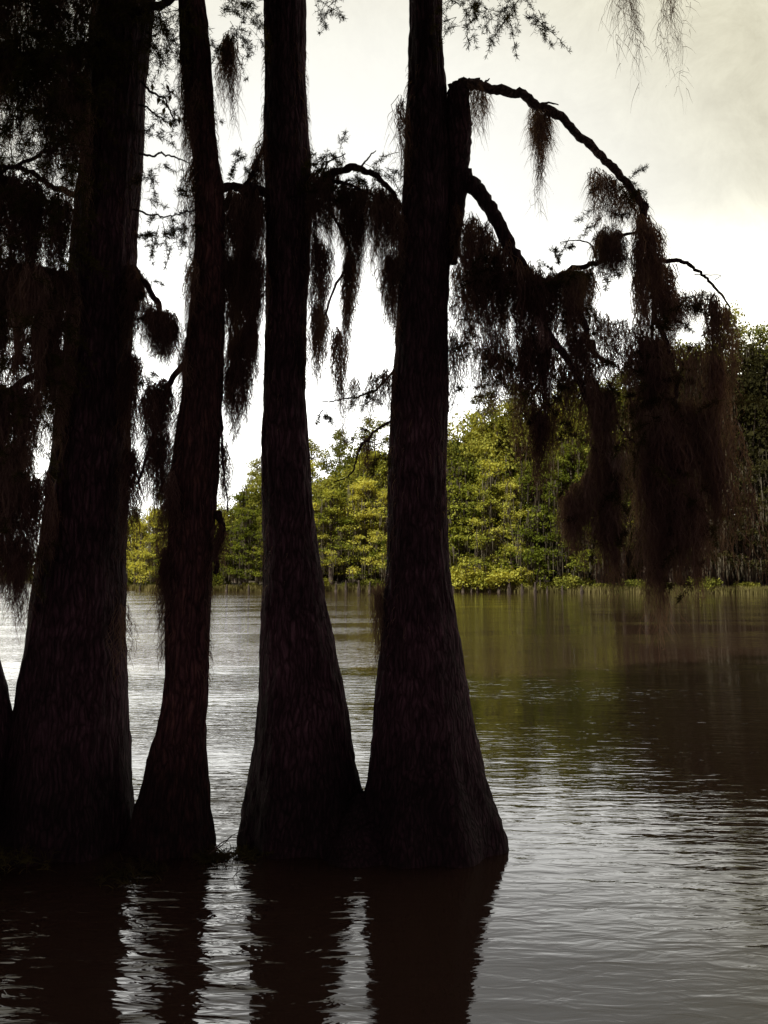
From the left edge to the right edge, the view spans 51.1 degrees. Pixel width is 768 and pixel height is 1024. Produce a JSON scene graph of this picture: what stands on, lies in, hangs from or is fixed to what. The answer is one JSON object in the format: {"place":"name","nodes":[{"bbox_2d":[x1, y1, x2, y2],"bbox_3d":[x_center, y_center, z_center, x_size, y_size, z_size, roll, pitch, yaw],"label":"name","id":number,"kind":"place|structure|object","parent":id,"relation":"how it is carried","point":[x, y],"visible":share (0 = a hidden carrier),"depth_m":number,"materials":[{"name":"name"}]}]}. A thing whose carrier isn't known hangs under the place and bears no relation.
{"place":"outdoors","nodes":[
{"label":"outdoors","id":0,"kind":"place"},
{"bbox_2d":[0,841,63,880],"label":"water plant","id":1,"kind":"object","parent":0,"point":[26,860],"visible":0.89,"depth_m":4.63,"materials":[{"name":"black plant"}]},
{"bbox_2d":[0,583,767,1023],"bbox_3d":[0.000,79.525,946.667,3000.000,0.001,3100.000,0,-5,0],"label":"water","id":2,"kind":"structure","parent":0,"point":[622,879],"depth_m":4.55,"materials":[{"name":"black liquid"}]},
{"bbox_2d":[0,352,89,804],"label":"cypress tree","id":3,"kind":"object","parent":2,"relation":"in","point":[5,714],"visible":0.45,"depth_m":4.96,"materials":[{"name":"brown plant"}]},
{"bbox_2d":[0,257,63,639],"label":"spanish moss","id":4,"kind":"object","parent":3,"relation":"hanging from","point":[25,298],"visible":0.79,"depth_m":4.86,"materials":[{"name":"plant"}]},
{"bbox_2d":[0,469,68,654],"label":"spanish moss","id":5,"kind":"object","parent":3,"relation":"hanging from","point":[18,576],"visible":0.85,"depth_m":4.81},
{"bbox_2d":[0,0,225,867],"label":"cypress tree","id":6,"kind":"object","parent":2,"relation":"in","point":[68,791],"visible":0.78,"depth_m":5.10,"materials":[{"name":"brown plant"}]},
{"bbox_2d":[0,169,80,354],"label":"spanish moss","id":7,"kind":"object","parent":6,"relation":"hanging from","point":[12,224],"visible":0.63,"depth_m":5.03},
{"bbox_2d":[0,0,103,238],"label":"spanish moss","id":8,"kind":"object","parent":6,"relation":"hanging from","point":[70,65],"visible":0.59,"depth_m":5.16,"materials":[{"name":"plant"}]},
{"bbox_2d":[23,266,90,490],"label":"spanish moss","id":9,"kind":"object","parent":6,"relation":"hanging from","point":[57,421],"visible":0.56,"depth_m":5.09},
{"bbox_2d":[99,602,140,692],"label":"spanish moss","id":10,"kind":"object","parent":6,"relation":"hanging from","point":[128,616],"visible":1,"depth_m":5.13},
{"bbox_2d":[103,259,153,567],"bbox_3d":[-1.644,-0.641,5.266,0.372,2.114,0.429,0,-5,0],"label":"spanish moss","id":11,"kind":"object","parent":6,"relation":"hanging from","point":[129,381],"visible":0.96,"depth_m":5.20,"materials":[{"name":"plant"}]},
{"bbox_2d":[121,0,228,861],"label":"cypress tree","id":12,"kind":"object","parent":2,"relation":"in","point":[172,816],"visible":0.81,"depth_m":5.14,"materials":[{"name":"brown plant"}]},
{"bbox_2d":[130,376,179,531],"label":"spanish moss","id":13,"kind":"object","parent":12,"relation":"hanging from","point":[157,405],"visible":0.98,"depth_m":5.16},
{"bbox_2d":[133,300,186,376],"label":"spanish moss","id":14,"kind":"object","parent":12,"relation":"hanging from","point":[158,334],"visible":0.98,"depth_m":5.22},
{"bbox_2d":[143,469,193,667],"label":"spanish moss","id":15,"kind":"object","parent":12,"relation":"hanging from","point":[160,575],"visible":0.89,"depth_m":5.11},
{"bbox_2d":[166,47,210,274],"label":"spanish moss","id":16,"kind":"object","parent":12,"relation":"hanging from","point":[190,108],"visible":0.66,"depth_m":5.40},
{"bbox_2d":[171,258,206,404],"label":"spanish moss","id":17,"kind":"object","parent":12,"relation":"hanging from","point":[183,366],"visible":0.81,"depth_m":5.21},
{"bbox_2d":[205,442,243,587],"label":"spanish moss","id":18,"kind":"object","parent":12,"relation":"hanging from","point":[219,532],"visible":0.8,"depth_m":5.26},
{"bbox_2d":[191,843,233,866],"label":"water plant","id":19,"kind":"object","parent":2,"relation":"in","point":[213,856],"visible":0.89,"depth_m":4.82,"materials":[{"name":"black plant"}]},
{"bbox_2d":[215,839,273,861],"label":"water plant","id":20,"kind":"object","parent":2,"relation":"in","point":[238,852],"visible":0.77,"depth_m":4.89,"materials":[{"name":"black plant"}]},
{"bbox_2d":[199,0,765,868],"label":"cypress tree","id":21,"kind":"object","parent":2,"relation":"in","point":[423,798],"visible":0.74,"depth_m":5.22,"materials":[{"name":"brown plant"}]},
{"bbox_2d":[212,30,247,139],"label":"spanish moss","id":22,"kind":"object","parent":21,"relation":"hanging from","point":[230,63],"visible":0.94,"depth_m":5.43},
{"bbox_2d":[212,184,274,479],"bbox_3d":[-0.961,-1.223,5.443,0.537,2.124,0.465,0,-5,0],"label":"spanish moss","id":23,"kind":"object","parent":21,"relation":"hanging from","point":[246,273],"visible":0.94,"depth_m":5.39,"materials":[{"name":"plant"}]},
{"bbox_2d":[240,131,275,206],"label":"spanish moss","id":24,"kind":"object","parent":21,"relation":"hanging from","point":[258,177],"visible":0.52,"depth_m":5.54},
{"bbox_2d":[301,301,335,407],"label":"spanish moss","id":25,"kind":"object","parent":21,"relation":"hanging from","point":[317,334],"visible":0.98,"depth_m":5.39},
{"bbox_2d":[299,163,346,370],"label":"spanish moss","id":26,"kind":"object","parent":21,"relation":"hanging from","point":[320,265],"visible":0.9,"depth_m":5.49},
{"bbox_2d":[323,326,356,458],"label":"spanish moss","id":27,"kind":"object","parent":21,"relation":"hanging from","point":[340,372],"visible":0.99,"depth_m":5.36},
{"bbox_2d":[327,183,372,378],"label":"spanish moss","id":28,"kind":"object","parent":21,"relation":"hanging from","point":[352,219],"visible":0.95,"depth_m":5.48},
{"bbox_2d":[339,368,403,489],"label":"spanish moss","id":29,"kind":"object","parent":21,"relation":"hanging from","point":[386,379],"visible":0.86,"depth_m":5.39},
{"bbox_2d":[363,581,386,680],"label":"spanish moss","id":30,"kind":"object","parent":21,"relation":"hanging from","point":[379,602],"visible":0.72,"depth_m":5.24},
{"bbox_2d":[362,184,409,353],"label":"spanish moss","id":31,"kind":"object","parent":21,"relation":"hanging from","point":[386,225],"visible":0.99,"depth_m":5.39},
{"bbox_2d":[384,94,415,214],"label":"spanish moss","id":32,"kind":"object","parent":21,"relation":"hanging from","point":[400,123],"visible":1,"depth_m":5.41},
{"bbox_2d":[447,259,489,435],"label":"spanish moss","id":33,"kind":"object","parent":21,"relation":"hanging from","point":[453,361],"visible":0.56,"depth_m":5.46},
{"bbox_2d":[466,81,494,150],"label":"spanish moss","id":34,"kind":"object","parent":21,"relation":"hanging from","point":[478,98],"visible":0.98,"depth_m":5.47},
{"bbox_2d":[446,201,528,401],"bbox_3d":[0.699,-1.418,5.373,0.637,1.385,0.484,0,-5,0],"label":"spanish moss","id":35,"kind":"object","parent":21,"relation":"hanging from","point":[486,308],"visible":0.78,"depth_m":5.29,"materials":[{"name":"plant"}]},
{"bbox_2d":[469,345,541,456],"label":"spanish moss","id":36,"kind":"object","parent":21,"relation":"hanging from","point":[504,376],"visible":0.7,"depth_m":5.21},
{"bbox_2d":[459,331,568,498],"bbox_3d":[0.851,-0.641,5.344,0.730,1.206,0.419,-1,-5,7],"label":"spanish moss","id":37,"kind":"object","parent":21,"relation":"hanging from","point":[481,381],"visible":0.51,"depth_m":5.32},
{"bbox_2d":[506,260,569,519],"bbox_3d":[1.017,-0.829,5.222,0.519,1.780,0.463,0,-5,0],"label":"spanish moss","id":38,"kind":"object","parent":21,"relation":"hanging from","point":[532,339],"visible":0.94,"depth_m":5.15,"materials":[{"name":"plant"}]},
{"bbox_2d":[521,108,561,225],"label":"spanish moss","id":39,"kind":"object","parent":21,"relation":"hanging from","point":[540,131],"visible":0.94,"depth_m":5.29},
{"bbox_2d":[547,352,603,468],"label":"spanish moss","id":40,"kind":"object","parent":21,"relation":"hanging from","point":[571,403],"visible":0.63,"depth_m":5.16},
{"bbox_2d":[548,468,608,593],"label":"spanish moss","id":41,"kind":"object","parent":21,"relation":"hanging from","point":[573,500],"visible":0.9,"depth_m":4.92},
{"bbox_2d":[553,264,606,423],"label":"spanish moss","id":42,"kind":"object","parent":21,"relation":"hanging from","point":[579,293],"visible":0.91,"depth_m":5.14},
{"bbox_2d":[581,371,633,616],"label":"spanish moss","id":43,"kind":"object","parent":21,"relation":"hanging from","point":[600,461],"visible":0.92,"depth_m":4.97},
{"bbox_2d":[585,224,633,298],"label":"spanish moss","id":44,"kind":"object","parent":21,"relation":"hanging from","point":[607,250],"visible":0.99,"depth_m":5.11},
{"bbox_2d":[580,343,644,467],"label":"spanish moss","id":45,"kind":"object","parent":21,"relation":"hanging from","point":[606,372],"visible":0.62,"depth_m":5.07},
{"bbox_2d":[579,167,654,241],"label":"spanish moss","id":46,"kind":"object","parent":21,"relation":"hanging from","point":[612,192],"visible":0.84,"depth_m":5.11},
{"bbox_2d":[588,309,649,378],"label":"spanish moss","id":47,"kind":"object","parent":21,"relation":"hanging from","point":[623,332],"visible":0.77,"depth_m":5.10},
{"bbox_2d":[599,0,648,105],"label":"spanish moss","id":48,"kind":"object","parent":21,"relation":"hanging from","point":[636,21],"visible":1,"depth_m":4.83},
{"bbox_2d":[608,344,652,581],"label":"spanish moss","id":49,"kind":"object","parent":21,"relation":"hanging from","point":[636,389],"visible":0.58,"depth_m":4.96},
{"bbox_2d":[622,203,695,668],"bbox_3d":[1.709,-0.520,5.024,0.447,3.015,0.450,-1,-5,10],"label":"spanish moss","id":50,"kind":"object","parent":21,"relation":"hanging from","point":[648,284],"visible":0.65,"depth_m":5.00,"materials":[{"name":"plant"}]},
{"bbox_2d":[617,516,716,632],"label":"spanish moss","id":51,"kind":"object","parent":21,"relation":"hanging from","point":[650,544],"visible":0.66,"depth_m":4.81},
{"bbox_2d":[650,0,698,113],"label":"spanish moss","id":52,"kind":"object","parent":21,"relation":"hanging from","point":[670,10],"visible":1,"depth_m":4.84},
{"bbox_2d":[626,398,730,626],"bbox_3d":[1.798,-0.028,4.903,0.673,1.443,0.466,0,-5,0],"label":"spanish moss","id":53,"kind":"object","parent":21,"relation":"hanging from","point":[676,458],"visible":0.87,"depth_m":4.83,"materials":[{"name":"plant"}]},
{"bbox_2d":[658,281,709,359],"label":"spanish moss","id":54,"kind":"object","parent":21,"relation":"hanging from","point":[681,315],"visible":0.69,"depth_m":5.06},
{"bbox_2d":[653,340,729,518],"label":"spanish moss","id":55,"kind":"object","parent":21,"relation":"hanging from","point":[691,362],"visible":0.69,"depth_m":4.90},
{"bbox_2d":[694,292,749,583],"bbox_3d":[2.078,-0.448,4.943,0.391,1.840,0.375,0,-5,0],"label":"spanish moss","id":56,"kind":"object","parent":21,"relation":"hanging from","point":[717,378],"visible":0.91,"depth_m":4.93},
{"bbox_2d":[706,419,767,612],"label":"spanish moss","id":57,"kind":"object","parent":21,"relation":"hanging from","point":[730,504],"visible":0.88,"depth_m":4.88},
{"bbox_2d":[0,0,767,535],"label":"sky","id":58,"kind":"structure","parent":0,"point":[705,180],"materials":[{"name":"white"}]},
{"bbox_2d":[5,579,767,593],"bbox_3d":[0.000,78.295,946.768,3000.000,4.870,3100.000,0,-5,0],"label":"ground","id":59,"kind":"structure","parent":0,"point":[761,583],"depth_m":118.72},
{"bbox_2d":[126,521,152,584],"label":"cypress tree","id":60,"kind":"object","parent":59,"relation":"on","point":[143,538],"visible":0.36,"depth_m":117.17,"materials":[{"name":"green plant"}]},
{"bbox_2d":[127,506,167,586],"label":"cypress tree","id":61,"kind":"object","parent":59,"relation":"on","point":[145,553],"visible":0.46,"depth_m":110.87,"materials":[{"name":"green plant"}]},
{"bbox_2d":[213,526,257,584],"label":"cypress tree","id":62,"kind":"object","parent":59,"relation":"on","point":[228,528],"visible":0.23,"depth_m":108.26,"materials":[{"name":"green plant"}]},
{"bbox_2d":[212,507,261,583],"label":"cypress tree","id":63,"kind":"object","parent":59,"relation":"on","point":[244,527],"visible":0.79,"depth_m":106.97,"materials":[{"name":"green plant"}]},
{"bbox_2d":[227,484,261,584],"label":"cypress tree","id":64,"kind":"object","parent":59,"relation":"on","point":[244,494],"visible":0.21,"depth_m":115.13,"materials":[{"name":"green plant"}]},
{"bbox_2d":[229,472,262,539],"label":"broadleaf tree","id":65,"kind":"object","parent":59,"relation":"on","point":[259,480],"visible":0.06,"depth_m":113.86,"materials":[{"name":"green plant"}]},
{"bbox_2d":[232,454,261,583],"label":"pine tree","id":66,"kind":"object","parent":59,"relation":"on","point":[251,474],"visible":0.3,"depth_m":123.55,"materials":[{"name":"green plant"}]},
{"bbox_2d":[237,517,262,582],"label":"cypress tree","id":67,"kind":"object","parent":59,"relation":"on","point":[253,554],"visible":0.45,"depth_m":106.14,"materials":[{"name":"green plant"}]},
{"bbox_2d":[309,438,337,495],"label":"pine tree","id":68,"kind":"object","parent":59,"relation":"on","point":[313,448],"visible":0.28,"depth_m":125.58,"materials":[{"name":"green plant"}]},
{"bbox_2d":[312,472,351,578],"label":"broadleaf tree","id":69,"kind":"object","parent":59,"relation":"on","point":[317,494],"visible":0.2,"depth_m":114.70,"materials":[{"name":"green plant"}]},
{"bbox_2d":[312,501,351,577],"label":"cypress tree","id":70,"kind":"object","parent":59,"relation":"on","point":[328,552],"visible":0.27,"depth_m":106.19,"materials":[{"name":"green plant"}]},
{"bbox_2d":[319,428,358,581],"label":"pine tree","id":71,"kind":"object","parent":59,"relation":"on","point":[341,446],"visible":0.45,"depth_m":127.94,"materials":[{"name":"green plant"}]},
{"bbox_2d":[314,486,367,587],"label":"cypress tree","id":72,"kind":"object","parent":59,"relation":"on","point":[333,510],"visible":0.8,"depth_m":105.98,"materials":[{"name":"green plant"}]},
{"bbox_2d":[321,461,375,584],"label":"broadleaf tree","id":73,"kind":"object","parent":59,"relation":"on","point":[348,481],"visible":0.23,"depth_m":115.45,"materials":[{"name":"green plant"}]},
{"bbox_2d":[322,511,380,583],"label":"cypress tree","id":74,"kind":"object","parent":59,"relation":"on","point":[350,579],"visible":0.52,"depth_m":106.40,"materials":[{"name":"green plant"}]},
{"bbox_2d":[327,442,382,580],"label":"broadleaf tree","id":75,"kind":"object","parent":59,"relation":"on","point":[348,459],"visible":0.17,"depth_m":124.13,"materials":[{"name":"green plant"}]},
{"bbox_2d":[338,478,386,587],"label":"cypress tree","id":76,"kind":"object","parent":59,"relation":"on","point":[360,506],"visible":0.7,"depth_m":106.67,"materials":[{"name":"green plant"}]},
{"bbox_2d":[353,449,387,578],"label":"cypress tree","id":77,"kind":"object","parent":59,"relation":"on","point":[366,476],"visible":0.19,"depth_m":114.28,"materials":[{"name":"green plant"}]},
{"bbox_2d":[351,415,389,580],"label":"pine tree","id":78,"kind":"object","parent":59,"relation":"on","point":[385,438],"visible":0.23,"depth_m":125.02,"materials":[{"name":"green plant"}]},
{"bbox_2d":[359,490,386,574],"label":"cypress tree","id":79,"kind":"object","parent":59,"relation":"on","point":[382,500],"visible":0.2,"depth_m":107.14,"materials":[{"name":"green plant"}]},
{"bbox_2d":[366,445,387,534],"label":"broadleaf tree","id":80,"kind":"object","parent":59,"relation":"on","point":[380,479],"visible":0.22,"depth_m":113.72,"materials":[{"name":"green plant"}]},
{"bbox_2d":[446,455,494,586],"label":"cypress tree","id":81,"kind":"object","parent":59,"relation":"on","point":[455,496],"visible":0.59,"depth_m":102.45,"materials":[{"name":"green plant"}]},
{"bbox_2d":[446,436,497,554],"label":"broadleaf tree","id":82,"kind":"object","parent":59,"relation":"on","point":[454,455],"visible":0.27,"depth_m":105.74,"materials":[{"name":"green plant"}]},
{"bbox_2d":[453,483,499,576],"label":"cypress tree","id":83,"kind":"object","parent":59,"relation":"on","point":[473,514],"visible":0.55,"depth_m":100.98,"materials":[{"name":"green plant"}]},
{"bbox_2d":[447,409,513,554],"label":"broadleaf tree","id":84,"kind":"object","parent":59,"relation":"on","point":[472,445],"visible":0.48,"depth_m":107.45,"materials":[{"name":"green plant"}]},
{"bbox_2d":[450,559,514,588],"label":"shrub","id":85,"kind":"object","parent":59,"relation":"on","point":[477,573],"visible":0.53,"depth_m":98.85,"materials":[{"name":"green plant"}]},
{"bbox_2d":[450,457,529,584],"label":"cypress tree","id":86,"kind":"object","parent":59,"relation":"on","point":[491,479],"visible":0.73,"depth_m":100.54,"materials":[{"name":"green plant"}]},
{"bbox_2d":[461,562,525,588],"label":"shrub","id":87,"kind":"object","parent":59,"relation":"on","point":[484,579],"visible":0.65,"depth_m":98.45,"materials":[{"name":"green plant"}]},
{"bbox_2d":[467,413,525,566],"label":"tree","id":88,"kind":"object","parent":59,"relation":"on","point":[507,473],"visible":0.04,"depth_m":108.44,"materials":[{"name":"green plant"}]},
{"bbox_2d":[472,397,540,561],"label":"broadleaf tree","id":89,"kind":"object","parent":59,"relation":"on","point":[505,455],"visible":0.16,"depth_m":106.72,"materials":[{"name":"green plant"}]},
{"bbox_2d":[484,566,535,589],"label":"shrub","id":90,"kind":"object","parent":59,"relation":"on","point":[506,578],"visible":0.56,"depth_m":98.38,"materials":[{"name":"green plant"}]},
{"bbox_2d":[484,476,546,586],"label":"cypress tree","id":91,"kind":"object","parent":59,"relation":"on","point":[509,515],"visible":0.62,"depth_m":99.89,"materials":[{"name":"green plant"}]},
{"bbox_2d":[491,460,563,586],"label":"cypress tree","id":92,"kind":"object","parent":59,"relation":"on","point":[537,539],"visible":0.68,"depth_m":98.73,"materials":[{"name":"green plant"}]},
{"bbox_2d":[509,451,592,578],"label":"cypress tree","id":93,"kind":"object","parent":59,"relation":"on","point":[549,498],"visible":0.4,"depth_m":98.31,"materials":[{"name":"green plant"}]},
{"bbox_2d":[526,387,591,584],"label":"broadleaf tree","id":94,"kind":"object","parent":59,"relation":"on","point":[576,427],"visible":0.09,"depth_m":101.73,"materials":[{"name":"green plant"}]},
{"bbox_2d":[552,574,595,591],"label":"shrub","id":95,"kind":"object","parent":59,"relation":"on","point":[576,581],"visible":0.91,"depth_m":95.78,"materials":[{"name":"green plant"}]},
{"bbox_2d":[539,439,619,585],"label":"cypress tree","id":96,"kind":"object","parent":59,"relation":"on","point":[567,474],"visible":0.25,"depth_m":97.75,"materials":[{"name":"green plant"}]},
{"bbox_2d":[559,475,634,586],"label":"cypress tree","id":97,"kind":"object","parent":59,"relation":"on","point":[574,572],"visible":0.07,"depth_m":95.25,"materials":[{"name":"green plant"}]},
{"bbox_2d":[626,357,767,581],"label":"shaded tree","id":98,"kind":"object","parent":59,"relation":"on","point":[744,469],"visible":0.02,"depth_m":95.56,"materials":[{"name":"green plant"}]},
{"bbox_2d":[670,489,738,586],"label":"shaded tree","id":99,"kind":"object","parent":59,"relation":"on","point":[716,572],"visible":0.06,"depth_m":89.94,"materials":[{"name":"green plant"}]},
{"bbox_2d":[668,455,767,587],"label":"shaded tree","id":100,"kind":"object","parent":59,"relation":"on","point":[721,577],"visible":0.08,"depth_m":89.26,"materials":[{"name":"green plant"}]},
{"bbox_2d":[709,364,767,585],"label":"shaded tree","id":101,"kind":"object","parent":59,"relation":"on","point":[747,413],"visible":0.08,"depth_m":96.49,"materials":[{"name":"green plant"}]},
{"bbox_2d":[713,473,767,582],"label":"shaded tree","id":102,"kind":"object","parent":59,"relation":"on","point":[757,536],"visible":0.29,"depth_m":90.15,"materials":[{"name":"green plant"}]},
{"bbox_2d":[717,300,763,582],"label":"pine tree","id":103,"kind":"object","parent":59,"relation":"on","point":[743,579],"visible":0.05,"depth_m":108.02,"materials":[{"name":"green plant"}]},
{"bbox_2d":[718,350,767,502],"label":"shaded tree","id":104,"kind":"object","parent":59,"relation":"on","point":[751,434],"visible":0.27,"depth_m":95.37,"materials":[{"name":"green plant"}]},
{"bbox_2d":[721,332,767,584],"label":"shaded tree","id":105,"kind":"object","parent":59,"relation":"on","point":[746,360],"visible":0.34,"depth_m":96.17,"materials":[{"name":"green plant"}]},
{"bbox_2d":[721,459,767,581],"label":"shaded tree","id":106,"kind":"object","parent":59,"relation":"on","point":[761,472],"visible":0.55,"depth_m":89.80,"materials":[{"name":"green plant"}]},
{"bbox_2d":[735,350,767,564],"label":"shaded tree","id":107,"kind":"object","parent":59,"relation":"on","point":[751,453],"visible":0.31,"depth_m":93.94,"materials":[{"name":"green plant"}]},
{"bbox_2d":[740,321,767,583],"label":"pine tree","id":108,"kind":"object","parent":59,"relation":"on","point":[761,330],"visible":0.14,"depth_m":109.92,"materials":[{"name":"green plant"}]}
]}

